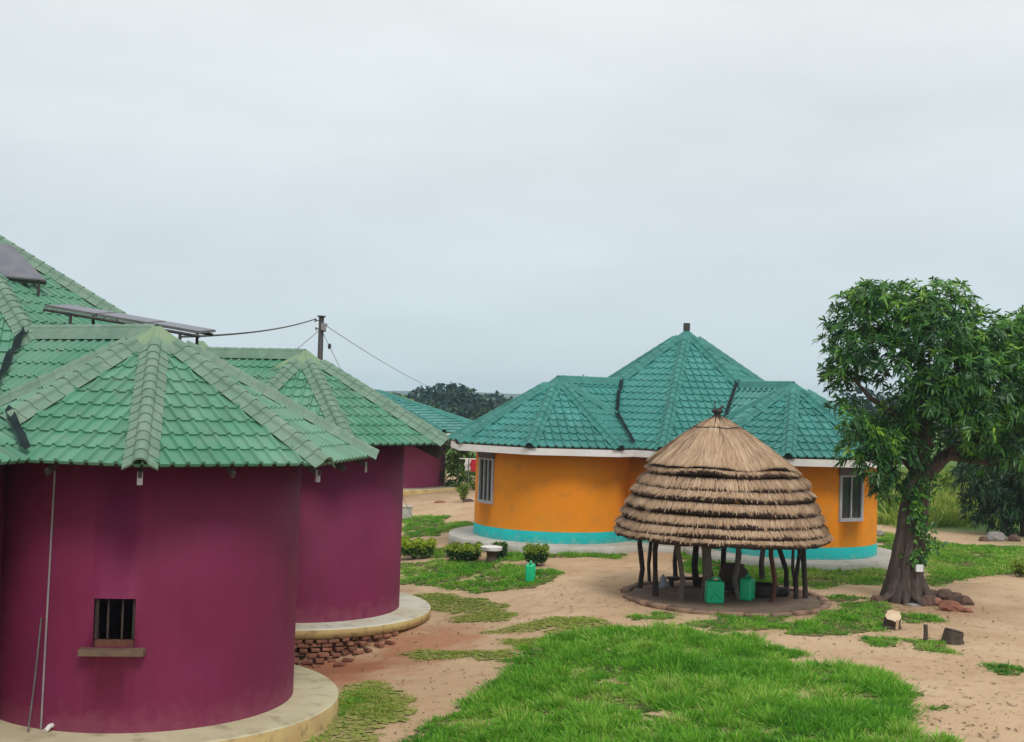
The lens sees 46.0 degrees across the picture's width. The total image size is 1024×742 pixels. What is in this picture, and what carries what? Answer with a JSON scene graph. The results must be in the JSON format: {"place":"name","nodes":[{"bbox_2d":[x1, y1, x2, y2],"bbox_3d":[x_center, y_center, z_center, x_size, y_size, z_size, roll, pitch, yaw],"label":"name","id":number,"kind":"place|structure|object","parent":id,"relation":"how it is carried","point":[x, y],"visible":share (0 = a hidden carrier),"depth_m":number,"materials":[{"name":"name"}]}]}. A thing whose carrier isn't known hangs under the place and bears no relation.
{"place":"outdoors","nodes":[
{"label":"outdoors","id":0,"kind":"place"},
{"bbox_2d":[0,0,1023,410],"label":"sky","id":1,"kind":"structure","parent":0,"point":[486,196],"materials":[{"name":"white"}]},
{"bbox_2d":[295,421,1023,741],"bbox_3d":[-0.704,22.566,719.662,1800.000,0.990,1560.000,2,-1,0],"label":"ground","id":2,"kind":"structure","parent":0,"point":[995,593],"depth_m":23.98,"materials":[{"name":"soil"}]},
{"bbox_2d":[0,235,378,741],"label":"round house","id":3,"kind":"structure","parent":2,"relation":"on","point":[150,480],"depth_m":16.73,"materials":[{"name":"purple paint"}]},
{"bbox_2d":[0,243,46,296],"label":"solar panel rack","id":4,"kind":"object","parent":3,"relation":"on","point":[16,265],"visible":1,"depth_m":22.16,"materials":[{"name":"grey metal"}]},
{"bbox_2d":[78,598,145,656],"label":"window","id":5,"kind":"structure","parent":3,"relation":"in","point":[83,651],"depth_m":16.40,"materials":[{"name":"wood"}]},
{"bbox_2d":[43,304,215,344],"bbox_3d":[-6.555,-0.292,20.759,2.643,1.719,1.148,2,-1,0],"label":"solar panel rack","id":6,"kind":"object","parent":3,"relation":"on","point":[93,312],"visible":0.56,"depth_m":20.25,"materials":[{"name":"grey metal"}]},
{"bbox_2d":[198,341,448,668],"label":"round house","id":7,"kind":"structure","parent":2,"relation":"on","point":[351,598],"depth_m":25.26,"materials":[{"name":"purple paint"}]},
{"bbox_2d":[306,681,387,741],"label":"grass","id":8,"kind":"structure","parent":2,"relation":"on","point":[342,712],"depth_m":19.44,"materials":[{"name":"green plant"}]},
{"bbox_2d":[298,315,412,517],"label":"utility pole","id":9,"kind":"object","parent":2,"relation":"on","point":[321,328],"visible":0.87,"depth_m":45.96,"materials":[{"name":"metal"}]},
{"bbox_2d":[182,318,315,337],"bbox_3d":[-6.836,-1.314,34.263,0.040,1.931,23.490,2,-1,-3],"label":"service cable","id":10,"kind":"object","parent":9,"relation":"attached to","point":[247,332],"visible":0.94,"depth_m":29.79,"materials":[{"name":"rubber"}]},
{"bbox_2d":[327,326,464,398],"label":"power line","id":11,"kind":"object","parent":9,"relation":"attached to","point":[382,361],"visible":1,"depth_m":59.78,"materials":[{"name":"metal"}]},
{"bbox_2d":[402,505,412,518],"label":"concrete block","id":12,"kind":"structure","parent":2,"relation":"on","point":[405,513],"depth_m":46.61,"materials":[{"name":"grey concrete"}]},
{"bbox_2d":[400,393,422,403],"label":"grove tree","id":13,"kind":"object","parent":2,"relation":"on","point":[411,396],"visible":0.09,"depth_m":179.58,"materials":[{"name":"green plant"}]},
{"bbox_2d":[401,537,436,558],"bbox_3d":[-2.925,5.293,36.047,1.401,0.661,1.011,2,-1,0],"label":"clipped shrub","id":14,"kind":"object","parent":2,"relation":"on","point":[415,548],"visible":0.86,"depth_m":35.72,"materials":[{"name":"green plant"}]},
{"bbox_2d":[410,385,437,403],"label":"grove tree","id":15,"kind":"object","parent":2,"relation":"on","point":[427,394],"visible":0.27,"depth_m":209.47,"materials":[{"name":"green plant"}]},
{"bbox_2d":[375,389,473,496],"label":"round house","id":16,"kind":"structure","parent":2,"relation":"on","point":[422,471],"depth_m":57.59,"materials":[{"name":"teal tile"}]},
{"bbox_2d":[424,399,441,409],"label":"grove tree","id":17,"kind":"object","parent":2,"relation":"on","point":[434,405],"visible":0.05,"depth_m":164.71,"materials":[{"name":"green plant"}]},
{"bbox_2d":[424,383,444,397],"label":"grove tree","id":18,"kind":"object","parent":2,"relation":"on","point":[438,385],"visible":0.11,"depth_m":214.27,"materials":[{"name":"green plant"}]},
{"bbox_2d":[427,381,475,416],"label":"grove tree","id":19,"kind":"object","parent":2,"relation":"on","point":[449,400],"visible":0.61,"depth_m":188.60,"materials":[{"name":"green plant"}]},
{"bbox_2d":[444,403,469,418],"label":"grove tree","id":20,"kind":"object","parent":2,"relation":"on","point":[460,411],"visible":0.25,"depth_m":159.63,"materials":[{"name":"green plant"}]},
{"bbox_2d":[440,441,475,489],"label":"tall bush","id":21,"kind":"object","parent":2,"relation":"on","point":[453,458],"visible":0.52,"depth_m":58.65,"materials":[{"name":"green plant"}]},
{"bbox_2d":[454,482,469,502],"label":"young plant","id":22,"kind":"object","parent":2,"relation":"on","point":[462,495],"visible":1,"depth_m":51.49,"materials":[{"name":"green plant"}]},
{"bbox_2d":[445,541,482,560],"bbox_3d":[-1.380,5.162,34.534,1.165,0.584,1.029,2,-1,0],"label":"clipped shrub","id":23,"kind":"object","parent":2,"relation":"on","point":[463,551],"visible":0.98,"depth_m":34.20,"materials":[{"name":"green plant"}]},
{"bbox_2d":[303,591,626,741],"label":"turf","id":24,"kind":"structure","parent":2,"relation":"on","point":[372,737],"depth_m":22.32,"materials":[{"name":"green plant"}]},
{"bbox_2d":[460,458,473,493],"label":"washing line","id":25,"kind":"object","parent":2,"relation":"on","point":[468,468],"visible":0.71,"depth_m":56.25,"materials":[{"name":"grey metal"}]},
{"bbox_2d":[464,459,470,470],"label":"white cloth","id":26,"kind":"object","parent":25,"relation":"hanging from","point":[466,464],"visible":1,"depth_m":56.53,"materials":[{"name":"white fabric"}]},
{"bbox_2d":[470,459,475,470],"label":"red cloth","id":27,"kind":"object","parent":25,"relation":"hanging from","point":[473,464],"visible":0.86,"depth_m":56.53,"materials":[{"name":"red fabric"}]},
{"bbox_2d":[458,387,488,417],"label":"grove tree","id":28,"kind":"object","parent":2,"relation":"on","point":[478,400],"visible":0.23,"depth_m":194.19,"materials":[{"name":"green plant"}]},
{"bbox_2d":[469,405,492,419],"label":"grove tree","id":29,"kind":"object","parent":2,"relation":"on","point":[479,411],"visible":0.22,"depth_m":149.62,"materials":[{"name":"green plant"}]},
{"bbox_2d":[476,393,496,409],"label":"grove tree","id":30,"kind":"object","parent":2,"relation":"on","point":[490,401],"visible":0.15,"depth_m":199.55,"materials":[{"name":"green plant"}]},
{"bbox_2d":[481,545,501,562],"bbox_3d":[-0.580,5.145,33.736,0.616,0.482,0.633,2,-1,0],"label":"garden table","id":31,"kind":"object","parent":2,"relation":"on","point":[491,551],"visible":0.94,"depth_m":33.59,"materials":[{"name":"white concrete"}]},
{"bbox_2d":[489,390,506,407],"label":"grove tree","id":32,"kind":"object","parent":2,"relation":"on","point":[497,398],"visible":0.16,"depth_m":229.55,"materials":[{"name":"green plant"}]},
{"bbox_2d":[492,541,508,557],"bbox_3d":[-0.352,5.075,34.309,0.566,0.511,0.533,2,-1,0],"label":"clipped shrub","id":33,"kind":"object","parent":2,"relation":"on","point":[504,550],"visible":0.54,"depth_m":34.17,"materials":[{"name":"green plant"}]},
{"bbox_2d":[497,396,512,406],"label":"grove tree","id":34,"kind":"object","parent":2,"relation":"on","point":[507,400],"visible":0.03,"depth_m":209.53,"materials":[{"name":"green plant"}]},
{"bbox_2d":[400,513,630,592],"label":"turf","id":35,"kind":"structure","parent":2,"relation":"on","point":[468,575],"depth_m":32.54,"materials":[{"name":"green plant"}]},
{"bbox_2d":[525,560,535,581],"bbox_3d":[0.461,4.995,30.141,0.251,0.524,0.370,2,-1,7],"label":"jerrycan","id":36,"kind":"object","parent":35,"relation":"on","point":[530,569],"visible":0.98,"depth_m":29.96,"materials":[{"name":"green plastic"}]},
{"bbox_2d":[522,543,549,565],"bbox_3d":[0.646,4.941,32.569,0.777,0.646,0.761,2,-1,0],"label":"clipped shrub","id":37,"kind":"object","parent":2,"relation":"on","point":[537,554],"visible":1,"depth_m":32.35,"materials":[{"name":"green plant"}]},
{"bbox_2d":[448,323,904,570],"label":"round house","id":38,"kind":"structure","parent":2,"relation":"on","point":[561,461],"depth_m":36.10,"materials":[{"name":"teal tile"}]},
{"bbox_2d":[477,452,494,504],"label":"window","id":39,"kind":"structure","parent":38,"relation":"in","point":[485,469],"depth_m":37.11,"materials":[{"name":"paint"}]},
{"bbox_2d":[838,467,865,521],"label":"window","id":40,"kind":"structure","parent":38,"relation":"in","point":[851,496],"depth_m":34.27,"materials":[{"name":"paint"}]},
{"bbox_2d":[392,619,972,741],"bbox_3d":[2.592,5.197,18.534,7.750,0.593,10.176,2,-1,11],"label":"turf","id":41,"kind":"structure","parent":2,"relation":"on","point":[640,706],"depth_m":18.51,"materials":[{"name":"green plant"}]},
{"bbox_2d":[400,577,1022,740],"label":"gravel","id":42,"kind":"structure","parent":2,"relation":"on","point":[791,644],"depth_m":21.27,"materials":[{"name":"brown gravel"}]},
{"bbox_2d":[613,401,833,616],"bbox_3d":[4.868,3.052,28.094,5.074,4.709,5.404,2,-1,0],"label":"thatched hut","id":43,"kind":"object","parent":2,"relation":"on","point":[692,485],"visible":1,"depth_m":26.55,"materials":[{"name":"beige plant"}]},
{"bbox_2d":[659,574,666,588],"bbox_3d":[3.598,5.015,28.759,0.180,0.330,0.180,2,-1,0],"label":"water bottle","id":44,"kind":"object","parent":43,"relation":"on","point":[663,583],"visible":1,"depth_m":28.69,"materials":[{"name":"grey plastic"}]},
{"bbox_2d":[666,576,702,586],"bbox_3d":[4.235,5.107,29.270,0.950,0.210,0.260,2,-1,-7],"label":"wooden bench","id":45,"kind":"object","parent":43,"relation":"on","point":[671,579],"visible":0.69,"depth_m":29.16,"materials":[{"name":"brown wood"}]},
{"bbox_2d":[704,577,723,603],"bbox_3d":[4.506,4.869,26.876,0.408,0.585,0.301,2,-1,0],"label":"jerrycan","id":46,"kind":"object","parent":43,"relation":"on","point":[714,592],"visible":1,"depth_m":26.74,"materials":[{"name":"green plastic"}]},
{"bbox_2d":[718,563,748,592],"bbox_3d":[5.250,4.891,28.575,0.740,0.680,0.740,2,-1,0],"label":"water pot","id":47,"kind":"object","parent":43,"relation":"on","point":[725,575],"visible":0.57,"depth_m":28.32,"materials":[{"name":"ceramic"}]},
{"bbox_2d":[739,574,754,600],"bbox_3d":[5.352,4.907,27.447,0.301,0.585,0.400,1,-2,27],"label":"jerrycan","id":48,"kind":"object","parent":43,"relation":"on","point":[747,588],"visible":1,"depth_m":27.28,"materials":[{"name":"green plastic"}]},
{"bbox_2d":[755,582,778,597],"bbox_3d":[5.820,5.097,28.085,0.740,0.280,0.740,2,-1,0],"label":"cooking pot","id":49,"kind":"object","parent":43,"relation":"on","point":[762,589],"visible":0.48,"depth_m":27.76,"materials":[{"name":"black metal"}]},
{"bbox_2d":[777,587,788,596],"bbox_3d":[6.277,5.166,28.255,0.420,0.180,0.420,2,-1,0],"label":"cooking pot","id":50,"kind":"object","parent":43,"relation":"on","point":[783,591],"visible":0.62,"depth_m":28.07,"materials":[{"name":"black metal"}]},
{"bbox_2d":[625,593,1023,714],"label":"turf","id":51,"kind":"structure","parent":2,"relation":"on","point":[851,631],"depth_m":24.52,"materials":[{"name":"green plant"}]},
{"bbox_2d":[669,530,1023,590],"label":"turf","id":52,"kind":"structure","parent":2,"relation":"on","point":[825,583],"depth_m":32.69,"materials":[{"name":"green plant"}]},
{"bbox_2d":[831,390,865,417],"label":"grove tree","id":53,"kind":"object","parent":2,"relation":"on","point":[852,404],"visible":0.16,"depth_m":149.12,"materials":[{"name":"green plant"}]},
{"bbox_2d":[849,386,885,409],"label":"grove tree","id":54,"kind":"object","parent":2,"relation":"on","point":[868,390],"visible":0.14,"depth_m":164.83,"materials":[{"name":"green plant"}]},
{"bbox_2d":[869,595,882,602],"bbox_3d":[8.454,5.329,27.983,0.380,0.260,0.272,1,-1,17],"label":"rock","id":55,"kind":"object","parent":2,"relation":"on","point":[877,598],"visible":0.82,"depth_m":27.90,"materials":[{"name":"brown stone"}]},
{"bbox_2d":[877,530,884,535],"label":"rock","id":56,"kind":"object","parent":2,"relation":"on","point":[880,532],"visible":0.57,"depth_m":42.98,"materials":[{"name":"grey stone"}]},
{"bbox_2d":[864,391,898,429],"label":"grove tree","id":57,"kind":"object","parent":2,"relation":"on","point":[873,407],"visible":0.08,"depth_m":149.75,"materials":[{"name":"green plant"}]},
{"bbox_2d":[882,610,901,629],"bbox_3d":[7.758,5.098,24.669,0.423,0.413,0.490,1,-2,34],"label":"tree stump","id":58,"kind":"object","parent":2,"relation":"on","point":[892,620],"visible":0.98,"depth_m":24.53,"materials":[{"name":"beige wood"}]},
{"bbox_2d":[878,470,905,507],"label":"tall bush","id":59,"kind":"object","parent":2,"relation":"on","point":[891,491],"visible":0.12,"depth_m":51.88,"materials":[{"name":"green plant"}]},
{"bbox_2d":[906,603,919,606],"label":"rock","id":60,"kind":"object","parent":2,"relation":"on","point":[912,604],"visible":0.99,"depth_m":27.62,"materials":[{"name":"grey stone"}]},
{"bbox_2d":[811,276,1023,606],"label":"mango tree","id":61,"kind":"object","parent":2,"relation":"on","point":[939,390],"visible":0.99,"depth_m":27.73,"materials":[{"name":"green plant"}]},
{"bbox_2d":[915,564,923,571],"bbox_3d":[9.390,4.545,27.837,0.170,0.160,0.070,2,-1,-9],"label":"meter box","id":62,"kind":"object","parent":61,"relation":"attached to","point":[919,568],"visible":1,"depth_m":27.80,"materials":[{"name":"white paint"}]},
{"bbox_2d":[916,594,934,605],"bbox_3d":[9.571,5.355,27.898,0.478,0.361,0.336,2,-1,0],"label":"rock","id":63,"kind":"object","parent":2,"relation":"on","point":[928,600],"visible":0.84,"depth_m":27.79,"materials":[{"name":"brown stone"}]},
{"bbox_2d":[923,624,927,640],"bbox_3d":[8.004,5.094,23.369,0.099,0.375,0.085,2,-1,0],"label":"stake","id":64,"kind":"object","parent":2,"relation":"on","point":[925,635],"visible":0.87,"depth_m":23.34,"materials":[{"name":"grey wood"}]},
{"bbox_2d":[930,589,937,594],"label":"rock","id":65,"kind":"object","parent":2,"relation":"on","point":[934,592],"visible":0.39,"depth_m":28.63,"materials":[{"name":"brown stone"}]},
{"bbox_2d":[934,597,941,604],"bbox_3d":[9.828,5.367,27.919,0.331,0.248,0.246,2,-1,0],"label":"rock","id":66,"kind":"object","parent":2,"relation":"on","point":[937,600],"visible":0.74,"depth_m":27.86,"materials":[{"name":"red stone"}]},
{"bbox_2d":[935,589,951,600],"bbox_3d":[10.241,5.359,28.624,0.641,0.372,0.390,1,-2,29],"label":"rock","id":67,"kind":"object","parent":2,"relation":"on","point":[943,594],"visible":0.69,"depth_m":28.50,"materials":[{"name":"stone"}]},
{"bbox_2d":[930,461,967,490],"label":"light tree","id":68,"kind":"object","parent":2,"relation":"on","point":[945,478],"visible":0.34,"depth_m":61.53,"materials":[{"name":"green plant"}]},
{"bbox_2d":[938,600,963,611],"bbox_3d":[9.893,5.343,27.196,0.616,0.316,0.414,2,-1,0],"label":"rock","id":69,"kind":"object","parent":2,"relation":"on","point":[949,605],"visible":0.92,"depth_m":27.05,"materials":[{"name":"stone"}]},
{"bbox_2d":[940,627,964,644],"bbox_3d":[8.494,5.123,23.256,0.437,0.336,0.434,2,-1,-15],"label":"tree stump","id":70,"kind":"object","parent":2,"relation":"on","point":[950,636],"visible":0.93,"depth_m":23.13,"materials":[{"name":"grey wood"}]},
{"bbox_2d":[936,412,970,442],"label":"grove tree","id":71,"kind":"object","parent":2,"relation":"on","point":[952,441],"visible":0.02,"depth_m":164.68,"materials":[{"name":"green plant"}]},
{"bbox_2d":[948,592,961,600],"bbox_3d":[10.462,5.376,28.421,0.447,0.328,0.293,2,-1,0],"label":"rock","id":72,"kind":"object","parent":2,"relation":"on","point":[953,596],"visible":0.44,"depth_m":28.36,"materials":[{"name":"brown stone"}]},
{"bbox_2d":[955,595,974,605],"bbox_3d":[10.521,5.386,28.060,0.438,0.334,0.304,2,-1,0],"label":"rock","id":73,"kind":"object","parent":2,"relation":"on","point":[963,600],"visible":0.8,"depth_m":27.96,"materials":[{"name":"brown stone"}]},
{"bbox_2d":[961,607,972,612],"bbox_3d":[10.175,5.371,26.997,0.252,0.162,0.172,2,-1,0],"label":"rock","id":74,"kind":"object","parent":2,"relation":"on","point":[967,610],"visible":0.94,"depth_m":26.94,"materials":[{"name":"brown stone"}]},
{"bbox_2d":[978,536,988,541],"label":"rock","id":75,"kind":"object","parent":2,"relation":"on","point":[983,538],"visible":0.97,"depth_m":42.34,"materials":[{"name":"brown stone"}]},
{"bbox_2d":[948,427,1023,536],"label":"broadleaf tree","id":76,"kind":"object","parent":2,"relation":"on","point":[994,498],"visible":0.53,"depth_m":44.12,"materials":[{"name":"green plant"}]},
{"bbox_2d":[986,531,1006,540],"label":"rock","id":77,"kind":"object","parent":2,"relation":"on","point":[995,536],"visible":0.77,"depth_m":42.50,"materials":[{"name":"grey stone"}]},
{"bbox_2d":[1007,534,1020,541],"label":"rock","id":78,"kind":"object","parent":2,"relation":"on","point":[1012,537],"visible":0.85,"depth_m":42.44,"materials":[{"name":"brown stone"}]},
{"bbox_2d":[1006,557,1023,576],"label":"yellow bush","id":79,"kind":"object","parent":2,"relation":"on","point":[1016,565],"visible":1,"depth_m":33.15,"materials":[{"name":"green plant"}]},
{"bbox_2d":[321,499,1023,741],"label":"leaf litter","id":80,"kind":"object","parent":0,"point":[796,646],"visible":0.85,"depth_m":23.39,"materials":[{"name":"brown plant"}]},
{"bbox_2d":[386,391,970,414],"bbox_3d":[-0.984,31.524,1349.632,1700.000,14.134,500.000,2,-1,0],"label":"hills","id":81,"kind":"structure","parent":0,"point":[402,393],"depth_m":1290.22,"materials":[{"name":"green plant"}]},
{"bbox_2d":[877,467,1019,528],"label":"grass","id":82,"kind":"structure","parent":0,"point":[946,513],"depth_m":49.63,"materials":[{"name":"green plant"}]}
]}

